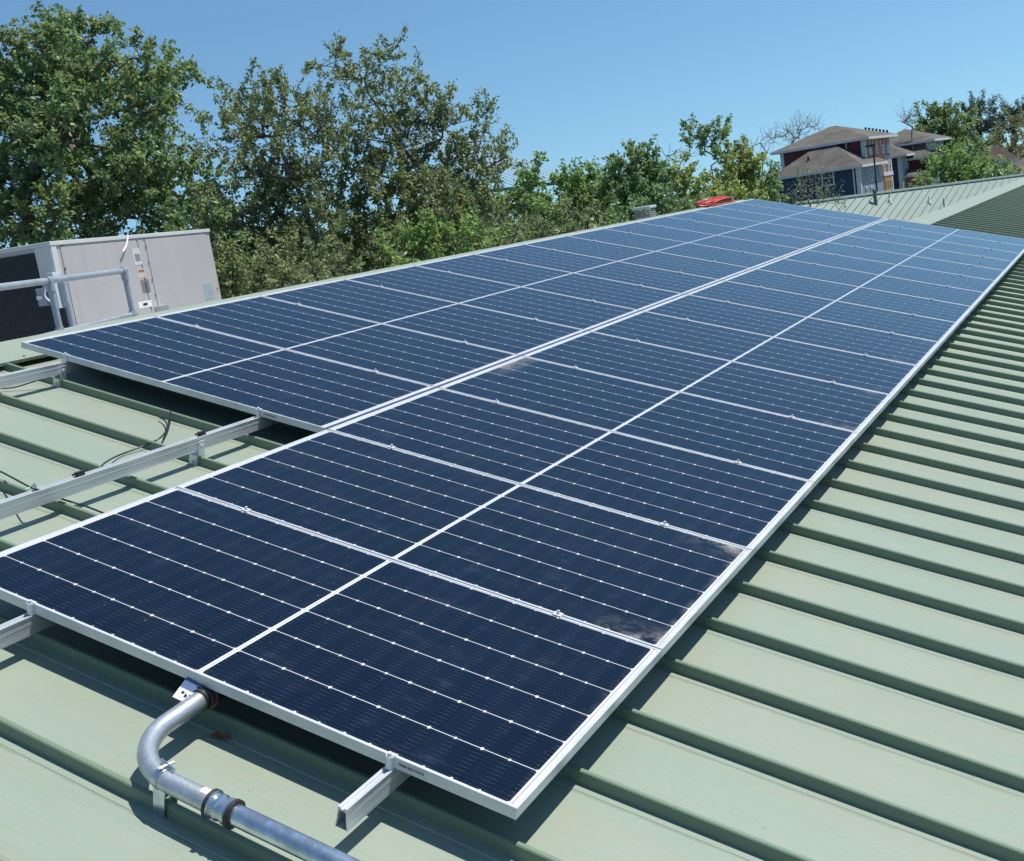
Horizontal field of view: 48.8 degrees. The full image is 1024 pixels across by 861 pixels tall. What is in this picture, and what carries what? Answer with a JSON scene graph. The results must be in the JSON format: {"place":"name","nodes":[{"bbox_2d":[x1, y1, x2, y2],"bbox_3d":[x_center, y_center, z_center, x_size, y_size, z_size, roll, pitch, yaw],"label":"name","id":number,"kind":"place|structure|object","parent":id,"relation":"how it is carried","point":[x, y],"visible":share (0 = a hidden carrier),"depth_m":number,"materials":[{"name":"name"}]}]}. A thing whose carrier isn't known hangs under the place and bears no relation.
{"place":"outdoors","nodes":[
{"label":"outdoors","id":0,"kind":"place"},
{"bbox_2d":[394,117,558,219],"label":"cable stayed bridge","id":1,"kind":"structure","parent":0,"point":[548,184],"depth_m":926.05,"materials":[{"name":"metal"}]},
{"bbox_2d":[0,0,1023,248],"label":"sky","id":2,"kind":"structure","parent":0,"point":[571,79],"materials":[{"name":"blue"}]},
{"bbox_2d":[229,143,1023,297],"bbox_3d":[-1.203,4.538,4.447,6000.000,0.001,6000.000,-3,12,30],"label":"ground","id":3,"kind":"structure","parent":0,"point":[512,237],"depth_m":263.34,"materials":[{"name":"green plant"}]},
{"bbox_2d":[0,0,253,248],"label":"broadleaf tree","id":4,"kind":"object","parent":3,"relation":"on","point":[52,76],"visible":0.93,"depth_m":20.17,"materials":[{"name":"green plant"}]},
{"bbox_2d":[155,176,267,298],"bbox_3d":[-4.899,-0.934,18.759,2.171,6.538,2.249,-3,12,30],"label":"broadleaf tree","id":5,"kind":"object","parent":3,"relation":"on","point":[172,217],"visible":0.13,"depth_m":18.54,"materials":[{"name":"green plant"}]},
{"bbox_2d":[212,212,303,290],"bbox_3d":[-5.275,-1.639,24.212,2.788,6.036,2.249,-7,11,9],"label":"leafy bush","id":6,"kind":"object","parent":3,"relation":"on","point":[256,283],"visible":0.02,"depth_m":24.01,"materials":[{"name":"green plant"}]},
{"bbox_2d":[178,57,361,295],"bbox_3d":[-4.013,-2.333,20.324,3.252,8.433,3.104,-9,10,0],"label":"broadleaf tree","id":7,"kind":"object","parent":3,"relation":"on","point":[298,175],"visible":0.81,"depth_m":19.64,"materials":[{"name":"green plant"}]},
{"bbox_2d":[211,231,365,292],"bbox_3d":[-3.617,-0.573,18.419,2.864,5.578,1.746,-6,11,15],"label":"leafy bush","id":8,"kind":"object","parent":3,"relation":"on","point":[286,270],"visible":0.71,"depth_m":17.93,"materials":[{"name":"green plant"}]},
{"bbox_2d":[297,196,401,276],"bbox_3d":[-3.248,-2.083,24.652,2.644,6.143,2.047,-9,10,-1],"label":"leafy bush","id":9,"kind":"object","parent":3,"relation":"on","point":[347,226],"visible":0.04,"depth_m":24.18,"materials":[{"name":"green plant"}]},
{"bbox_2d":[292,22,536,283],"bbox_3d":[-1.775,-3.083,21.141,4.754,8.921,3.818,-10,11,-5],"label":"broadleaf tree","id":10,"kind":"object","parent":3,"relation":"on","point":[446,194],"visible":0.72,"depth_m":20.84,"materials":[{"name":"green plant"}]},
{"bbox_2d":[373,205,520,267],"bbox_3d":[-0.748,-1.135,19.387,2.460,5.465,1.496,-11,11,-13],"label":"leafy bush","id":11,"kind":"object","parent":3,"relation":"on","point":[473,230],"visible":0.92,"depth_m":19.01,"materials":[{"name":"green plant"}]},
{"bbox_2d":[386,193,519,248],"bbox_3d":[-1.075,-2.497,25.617,3.465,5.942,1.720,-12,11,-18],"label":"leafy bush","id":12,"kind":"object","parent":3,"relation":"on","point":[502,218],"visible":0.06,"depth_m":25.26,"materials":[{"name":"green plant"}]},
{"bbox_2d":[0,178,1023,860],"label":"building","id":13,"kind":"structure","parent":3,"relation":"on","point":[834,672],"depth_m":3.63,"materials":[{"name":"green paint"}]},
{"bbox_2d":[0,267,137,334],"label":"guard rail","id":14,"kind":"object","parent":13,"relation":"on","point":[48,282],"visible":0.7,"depth_m":9.54,"materials":[{"name":"silver metal"}]},
{"bbox_2d":[0,229,221,341],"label":"air handler","id":15,"kind":"object","parent":13,"relation":"on","point":[171,270],"visible":0.71,"depth_m":14.06,"materials":[{"name":"grey metal"}]},
{"bbox_2d":[100,417,167,466],"bbox_3d":[-1.749,0.041,5.357,0.143,0.086,0.837,-8,11,5],"label":"black wire","id":16,"kind":"object","parent":13,"relation":"on","point":[160,437],"visible":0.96,"depth_m":5.33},
{"bbox_2d":[161,388,170,439],"bbox_3d":[-1.754,-0.105,5.715,0.039,0.221,0.557,-11,11,-12],"label":"black wire","id":17,"kind":"object","parent":13,"relation":"on","point":[170,412],"visible":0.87,"depth_m":5.78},
{"bbox_2d":[211,731,230,737],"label":"dead leaf","id":18,"kind":"object","parent":13,"relation":"on","point":[220,734],"visible":1,"depth_m":3.24,"materials":[{"name":"brown plant"}]},
{"bbox_2d":[136,685,360,860],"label":"conduit","id":19,"kind":"object","parent":13,"relation":"on","point":[167,781],"visible":0.93,"depth_m":2.81,"materials":[{"name":"metal"}]},
{"bbox_2d":[173,677,202,700],"bbox_3d":[-0.925,0.738,3.235,0.059,0.048,0.073,15,20,25],"label":"metal bracket","id":20,"kind":"object","parent":19,"relation":"on","point":[186,688],"visible":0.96,"depth_m":3.23,"materials":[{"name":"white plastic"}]},
{"bbox_2d":[0,205,756,388],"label":"mounting rail","id":21,"kind":"object","parent":13,"relation":"on","point":[63,367],"visible":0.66,"depth_m":6.03,"materials":[{"name":"metal"}]},
{"bbox_2d":[1,378,44,388],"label":"black wire","id":22,"kind":"object","parent":21,"relation":"hanging from","point":[21,385],"visible":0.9,"depth_m":6.01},
{"bbox_2d":[0,218,845,519],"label":"mounting rail","id":23,"kind":"object","parent":13,"relation":"on","point":[194,446],"visible":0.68,"depth_m":4.87,"materials":[{"name":"metal"}]},
{"bbox_2d":[0,471,104,513],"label":"black wire","id":24,"kind":"object","parent":23,"relation":"attached to","point":[33,488],"visible":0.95,"depth_m":4.59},
{"bbox_2d":[71,469,85,476],"bbox_3d":[-1.778,0.174,4.639,0.028,0.017,0.060,15,20,25],"label":"cable clip","id":25,"kind":"object","parent":23,"relation":"on","point":[80,473],"visible":1,"depth_m":4.63,"materials":[{"name":"black plastic"}]},
{"bbox_2d":[195,430,206,435],"bbox_3d":[-1.443,0.010,5.241,0.028,0.017,0.060,15,20,25],"label":"cable clip","id":26,"kind":"object","parent":23,"relation":"on","point":[202,433],"visible":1,"depth_m":5.23,"materials":[{"name":"black rubber"}]},
{"bbox_2d":[21,316,434,432],"bbox_3d":[-1.583,-0.352,6.266,2.100,0.036,0.992,15,20,25],"label":"solar panel","id":27,"kind":"object","parent":23,"relation":"attached to","point":[304,391],"visible":0.89,"depth_m":6.17,"materials":[{"name":"glass"}]},
{"bbox_2d":[155,295,518,388],"bbox_3d":[-1.110,-0.583,7.115,2.100,0.036,0.991,15,20,25],"label":"solar panel","id":28,"kind":"object","parent":23,"relation":"attached to","point":[424,358],"visible":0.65,"depth_m":7.05,"materials":[{"name":"glass"}]},
{"bbox_2d":[259,279,585,356],"bbox_3d":[-0.637,-0.815,7.964,2.100,0.036,0.991,15,20,25],"label":"solar panel","id":29,"kind":"object","parent":23,"relation":"attached to","point":[504,332],"visible":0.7,"depth_m":7.91,"materials":[{"name":"glass"}]},
{"bbox_2d":[345,265,638,331],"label":"solar panel","id":30,"kind":"object","parent":23,"relation":"attached to","point":[573,312],"visible":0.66,"depth_m":8.77,"materials":[{"name":"glass"}]},
{"bbox_2d":[415,254,683,311],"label":"solar panel","id":31,"kind":"object","parent":23,"relation":"attached to","point":[612,292],"visible":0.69,"depth_m":9.62,"materials":[{"name":"glass"}]},
{"bbox_2d":[473,244,720,294],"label":"solar panel","id":32,"kind":"object","parent":23,"relation":"attached to","point":[667,280],"visible":0.71,"depth_m":10.47,"materials":[{"name":"glass"}]},
{"bbox_2d":[524,236,751,280],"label":"solar panel","id":33,"kind":"object","parent":23,"relation":"attached to","point":[664,261],"visible":0.67,"depth_m":11.33,"materials":[{"name":"glass"}]},
{"bbox_2d":[565,228,778,268],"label":"solar panel","id":34,"kind":"object","parent":23,"relation":"attached to","point":[716,254],"visible":0.67,"depth_m":12.18,"materials":[{"name":"glass"}]},
{"bbox_2d":[604,222,802,258],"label":"solar panel","id":35,"kind":"object","parent":23,"relation":"attached to","point":[736,244],"visible":0.68,"depth_m":13.03,"materials":[{"name":"glass"}]},
{"bbox_2d":[637,216,822,249],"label":"solar panel","id":36,"kind":"object","parent":23,"relation":"attached to","point":[743,234],"visible":0.69,"depth_m":13.88,"materials":[{"name":"glass"}]},
{"bbox_2d":[666,211,841,241],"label":"solar panel","id":37,"kind":"object","parent":23,"relation":"attached to","point":[761,226],"visible":0.72,"depth_m":14.73,"materials":[{"name":"glass"}]},
{"bbox_2d":[693,207,857,234],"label":"solar panel","id":38,"kind":"object","parent":23,"relation":"attached to","point":[790,222],"visible":0.7,"depth_m":15.59,"materials":[{"name":"glass"}]},
{"bbox_2d":[714,202,872,228],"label":"solar panel","id":39,"kind":"object","parent":23,"relation":"attached to","point":[800,216],"visible":0.62,"depth_m":16.44,"materials":[{"name":"glass"}]},
{"bbox_2d":[735,199,885,223],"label":"solar panel","id":40,"kind":"object","parent":23,"relation":"attached to","point":[819,211],"visible":0.66,"depth_m":17.29,"materials":[{"name":"glass"}]},
{"bbox_2d":[0,226,900,649],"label":"mounting rail","id":41,"kind":"object","parent":13,"relation":"on","point":[28,624],"visible":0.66,"depth_m":3.51,"materials":[{"name":"metal"}]},
{"bbox_2d":[632,205,655,219],"bbox_3d":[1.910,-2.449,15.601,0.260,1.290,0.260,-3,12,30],"label":"roof vent","id":42,"kind":"object","parent":13,"relation":"on","point":[643,216],"visible":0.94,"depth_m":15.41,"materials":[{"name":"grey metal"}]},
{"bbox_2d":[335,241,999,831],"bbox_3d":[3.432,-0.908,9.703,0.058,0.188,16.255,15,20,25],"label":"mounting rail","id":43,"kind":"object","parent":13,"relation":"on","point":[371,793],"visible":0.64,"depth_m":2.89,"materials":[{"name":"metal"}]},
{"bbox_2d":[0,487,660,819],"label":"solar panel","id":44,"kind":"object","parent":43,"relation":"attached to","point":[507,707],"visible":1,"depth_m":3.52,"materials":[{"name":"glass"}]},
{"bbox_2d":[176,429,751,657],"bbox_3d":[-0.200,0.365,4.515,2.100,0.034,0.991,15,20,25],"label":"solar panel","id":45,"kind":"object","parent":43,"relation":"attached to","point":[650,583],"visible":0.9,"depth_m":4.42,"materials":[{"name":"glass"}]},
{"bbox_2d":[328,388,813,556],"bbox_3d":[0.273,0.134,5.364,2.100,0.034,0.991,15,20,25],"label":"solar panel","id":46,"kind":"object","parent":43,"relation":"attached to","point":[737,504],"visible":0.91,"depth_m":5.28,"materials":[{"name":"glass"}]},
{"bbox_2d":[439,356,858,487],"bbox_3d":[0.746,-0.097,6.213,2.100,0.034,0.991,15,20,25],"label":"solar panel","id":47,"kind":"object","parent":43,"relation":"attached to","point":[793,447],"visible":0.83,"depth_m":6.14,"materials":[{"name":"glass"}]},
{"bbox_2d":[523,331,892,437],"bbox_3d":[1.219,-0.329,7.062,2.100,0.034,0.991,15,20,25],"label":"solar panel","id":48,"kind":"object","parent":43,"relation":"attached to","point":[850,408],"visible":0.84,"depth_m":7.00,"materials":[{"name":"glass"}]},
{"bbox_2d":[589,311,919,399],"bbox_3d":[1.692,-0.560,7.911,2.100,0.034,0.991,15,20,25],"label":"solar panel","id":49,"kind":"object","parent":43,"relation":"attached to","point":[875,374],"visible":0.88,"depth_m":7.86,"materials":[{"name":"glass"}]},
{"bbox_2d":[642,294,940,369],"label":"solar panel","id":50,"kind":"object","parent":43,"relation":"attached to","point":[862,341],"visible":0.85,"depth_m":8.71,"materials":[{"name":"glass"}]},
{"bbox_2d":[688,280,958,344],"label":"solar panel","id":51,"kind":"object","parent":43,"relation":"attached to","point":[920,327],"visible":0.88,"depth_m":9.57,"materials":[{"name":"glass"}]},
{"bbox_2d":[724,269,973,325],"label":"solar panel","id":52,"kind":"object","parent":43,"relation":"attached to","point":[920,306],"visible":0.83,"depth_m":10.42,"materials":[{"name":"glass"}]},
{"bbox_2d":[754,258,985,309],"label":"solar panel","id":53,"kind":"object","parent":43,"relation":"attached to","point":[974,299],"visible":0.88,"depth_m":11.28,"materials":[{"name":"glass"}]},
{"bbox_2d":[782,250,996,294],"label":"solar panel","id":54,"kind":"object","parent":43,"relation":"attached to","point":[986,286],"visible":0.91,"depth_m":12.13,"materials":[{"name":"glass"}]},
{"bbox_2d":[805,242,1005,282],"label":"solar panel","id":55,"kind":"object","parent":43,"relation":"attached to","point":[997,275],"visible":0.9,"depth_m":12.98,"materials":[{"name":"glass"}]},
{"bbox_2d":[826,235,1014,272],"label":"solar panel","id":56,"kind":"object","parent":43,"relation":"attached to","point":[975,260],"visible":0.88,"depth_m":13.83,"materials":[{"name":"glass"}]},
{"bbox_2d":[845,229,1021,263],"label":"solar panel","id":57,"kind":"object","parent":43,"relation":"attached to","point":[945,246],"visible":0.78,"depth_m":14.68,"materials":[{"name":"glass"}]},
{"bbox_2d":[860,223,1023,254],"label":"solar panel","id":58,"kind":"object","parent":43,"relation":"attached to","point":[995,245],"visible":0.81,"depth_m":15.54,"materials":[{"name":"glass"}]},
{"bbox_2d":[875,218,1023,245],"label":"solar panel","id":59,"kind":"object","parent":43,"relation":"attached to","point":[957,232],"visible":0.81,"depth_m":16.41,"materials":[{"name":"glass"}]},
{"bbox_2d":[695,196,735,206],"bbox_3d":[3.222,-3.646,17.817,0.400,0.123,1.622,15,20,25],"label":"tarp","id":60,"kind":"object","parent":13,"relation":"on","point":[714,201],"visible":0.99,"depth_m":17.43,"materials":[{"name":"red plastic"}]},
{"bbox_2d":[461,190,568,243],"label":"leafy bush","id":61,"kind":"object","parent":3,"relation":"on","point":[524,198],"visible":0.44,"depth_m":23.08,"materials":[{"name":"green plant"}]},
{"bbox_2d":[489,151,571,246],"bbox_3d":[0.668,-3.175,26.320,2.015,6.486,1.852,-3,12,30],"label":"leafy bush","id":62,"kind":"object","parent":3,"relation":"on","point":[531,176],"visible":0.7,"depth_m":25.82,"materials":[{"name":"green plant"}]},
{"bbox_2d":[475,201,607,250],"bbox_3d":[0.885,-1.769,22.249,2.937,5.170,1.393,-3,12,30],"label":"leafy bush","id":63,"kind":"object","parent":3,"relation":"on","point":[572,227],"visible":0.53,"depth_m":21.80,"materials":[{"name":"green plant"}]},
{"bbox_2d":[541,177,619,233],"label":"leafy bush","id":64,"kind":"object","parent":3,"relation":"on","point":[587,217],"visible":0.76,"depth_m":24.72,"materials":[{"name":"green plant"}]},
{"bbox_2d":[547,156,626,228],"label":"leafy bush","id":65,"kind":"object","parent":3,"relation":"on","point":[577,180],"visible":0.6,"depth_m":30.87,"materials":[{"name":"green plant"}]},
{"bbox_2d":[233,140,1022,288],"bbox_3d":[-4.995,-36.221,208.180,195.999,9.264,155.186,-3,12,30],"label":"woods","id":66,"kind":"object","parent":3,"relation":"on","point":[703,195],"visible":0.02,"depth_m":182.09,"materials":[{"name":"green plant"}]},
{"bbox_2d":[584,133,683,222],"bbox_3d":[3.652,-4.527,30.480,2.522,6.713,2.043,-3,12,30],"label":"leafy bush","id":67,"kind":"object","parent":3,"relation":"on","point":[635,169],"visible":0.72,"depth_m":29.79,"materials":[{"name":"green plant"}]},
{"bbox_2d":[600,183,696,225],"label":"leafy bush","id":68,"kind":"object","parent":3,"relation":"on","point":[679,205],"visible":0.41,"depth_m":23.82,"materials":[{"name":"green plant"}]},
{"bbox_2d":[655,141,697,171],"bbox_3d":[5.309,-5.362,33.650,1.241,6.689,0.684,-10,11,-5],"label":"bare tree","id":69,"kind":"object","parent":3,"relation":"on","point":[668,156],"visible":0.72,"depth_m":33.03,"materials":[{"name":"brown plant"}]},
{"bbox_2d":[652,148,713,213],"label":"leafy bush","id":70,"kind":"object","parent":3,"relation":"on","point":[686,178],"visible":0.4,"depth_m":31.75,"materials":[{"name":"green plant"}]},
{"bbox_2d":[678,112,734,183],"bbox_3d":[5.641,-5.015,30.408,1.678,7.097,1.410,-10,11,-6],"label":"broadleaf tree","id":71,"kind":"object","parent":3,"relation":"on","point":[702,135],"visible":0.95,"depth_m":29.87,"materials":[{"name":"green plant"}]},
{"bbox_2d":[698,133,767,199],"bbox_3d":[6.880,-5.445,33.303,2.369,6.510,1.525,-15,12,-32],"label":"broadleaf tree","id":72,"kind":"object","parent":3,"relation":"on","point":[748,164],"visible":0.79,"depth_m":32.75,"materials":[{"name":"green plant"}]},
{"bbox_2d":[700,166,768,203],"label":"leafy bush","id":73,"kind":"object","parent":3,"relation":"on","point":[715,190],"visible":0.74,"depth_m":27.98,"materials":[{"name":"green plant"}]},
{"bbox_2d":[726,159,789,203],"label":"leafy bush","id":74,"kind":"object","parent":3,"relation":"on","point":[770,175],"visible":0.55,"depth_m":33.89,"materials":[{"name":"green plant"}]},
{"bbox_2d":[748,127,773,170],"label":"bare tree","id":75,"kind":"object","parent":3,"relation":"on","point":[762,145],"visible":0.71,"depth_m":59.92,"materials":[{"name":"brown plant"}]},
{"bbox_2d":[763,109,823,144],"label":"bare tree","id":76,"kind":"object","parent":3,"relation":"on","point":[793,137],"visible":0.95,"depth_m":125.18,"materials":[{"name":"brown plant"}]},
{"bbox_2d":[786,161,843,206],"bbox_3d":[6.740,-3.150,24.362,1.213,5.344,0.839,-3,12,30],"label":"young sapling","id":77,"kind":"object","parent":3,"relation":"on","point":[810,195],"visible":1,"depth_m":23.97,"materials":[{"name":"green plant"}]},
{"bbox_2d":[830,190,846,210],"bbox_3d":[7.234,-2.864,24.342,0.354,4.647,0.358,-3,12,30],"label":"young sapling","id":78,"kind":"object","parent":3,"relation":"on","point":[838,201],"visible":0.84,"depth_m":23.98,"materials":[{"name":"green plant"}]},
{"bbox_2d":[865,144,877,191],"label":"street lamp","id":79,"kind":"object","parent":3,"relation":"on","point":[871,145],"visible":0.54,"depth_m":69.67,"materials":[{"name":"black metal"}]},
{"bbox_2d":[794,173,1023,220],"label":"building wing","id":80,"kind":"structure","parent":3,"relation":"on","point":[908,204],"depth_m":35.59,"materials":[{"name":"green metal"}]},
{"bbox_2d":[872,189,877,205],"bbox_3d":[11.151,-7.148,34.644,0.138,0.503,0.138,-3,12,30],"label":"vent pipe","id":81,"kind":"object","parent":80,"relation":"on","point":[874,191],"visible":1,"depth_m":34.60,"materials":[{"name":"teal metal"}]},
{"bbox_2d":[897,100,923,149],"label":"bare tree","id":82,"kind":"object","parent":3,"relation":"on","point":[907,118],"visible":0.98,"depth_m":119.90,"materials":[{"name":"brown plant"}]},
{"bbox_2d":[890,129,951,188],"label":"house","id":83,"kind":"structure","parent":3,"relation":"on","point":[906,162],"depth_m":119.16,"materials":[{"name":"grey"}]},
{"bbox_2d":[907,169,939,186],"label":"leafy bush","id":84,"kind":"object","parent":3,"relation":"on","point":[920,177],"visible":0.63,"depth_m":70.02,"materials":[{"name":"green plant"}]},
{"bbox_2d":[906,98,982,180],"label":"broadleaf tree","id":85,"kind":"object","parent":3,"relation":"on","point":[940,116],"visible":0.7,"depth_m":128.48,"materials":[{"name":"green plant"}]},
{"bbox_2d":[915,137,1012,184],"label":"broadleaf tree","id":86,"kind":"object","parent":3,"relation":"on","point":[973,169],"visible":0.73,"depth_m":75.23,"materials":[{"name":"green plant"}]},
{"bbox_2d":[958,119,1004,178],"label":"broadleaf tree","id":87,"kind":"object","parent":3,"relation":"on","point":[976,148],"visible":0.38,"depth_m":110.21,"materials":[{"name":"green plant"}]},
{"bbox_2d":[980,155,1009,177],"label":"leafy bush","id":88,"kind":"object","parent":3,"relation":"on","point":[988,171],"visible":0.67,"depth_m":69.44,"materials":[{"name":"green plant"}]},
{"bbox_2d":[979,103,1023,162],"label":"broadleaf tree","id":89,"kind":"object","parent":3,"relation":"on","point":[1000,136],"visible":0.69,"depth_m":88.18,"materials":[{"name":"green plant"}]},
{"bbox_2d":[997,160,1023,175],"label":"leafy bush","id":90,"kind":"object","parent":3,"relation":"on","point":[1011,169],"visible":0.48,"depth_m":65.80,"materials":[{"name":"green plant"}]},
{"bbox_2d":[770,126,897,203],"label":"house","id":91,"kind":"structure","parent":0,"point":[843,154],"depth_m":103.20,"materials":[{"name":"grey"}]},
{"bbox_2d":[821,172,834,185],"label":"window","id":92,"kind":"structure","parent":91,"relation":"in","point":[831,178],"depth_m":101.50,"materials":[{"name":"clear glass"}]},
{"bbox_2d":[869,169,872,180],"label":"window","id":93,"kind":"structure","parent":91,"relation":"in","point":[870,170],"depth_m":102.22,"materials":[{"name":"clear glass"}]},
{"bbox_2d":[884,175,892,190],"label":"garage door","id":94,"kind":"structure","parent":91,"relation":"in","point":[888,183],"depth_m":107.65,"materials":[{"name":"brown wood"}]},
{"bbox_2d":[960,88,1006,178],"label":"pine tree","id":95,"kind":"object","parent":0,"point":[988,123],"visible":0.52,"depth_m":134.16,"materials":[{"name":"green plant"}]},
{"bbox_2d":[979,145,1018,169],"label":"house","id":96,"kind":"structure","parent":0,"point":[996,150],"depth_m":79.87,"materials":[{"name":"brown"}]},
{"bbox_2d":[991,95,1023,161],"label":"pine tree","id":97,"kind":"object","parent":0,"point":[1001,115],"visible":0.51,"depth_m":139.66,"materials":[{"name":"green plant"}]},
{"bbox_2d":[996,158,1023,176],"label":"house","id":98,"kind":"structure","parent":0,"point":[1019,162],"depth_m":75.51,"materials":[{"name":"brown"}]}
]}

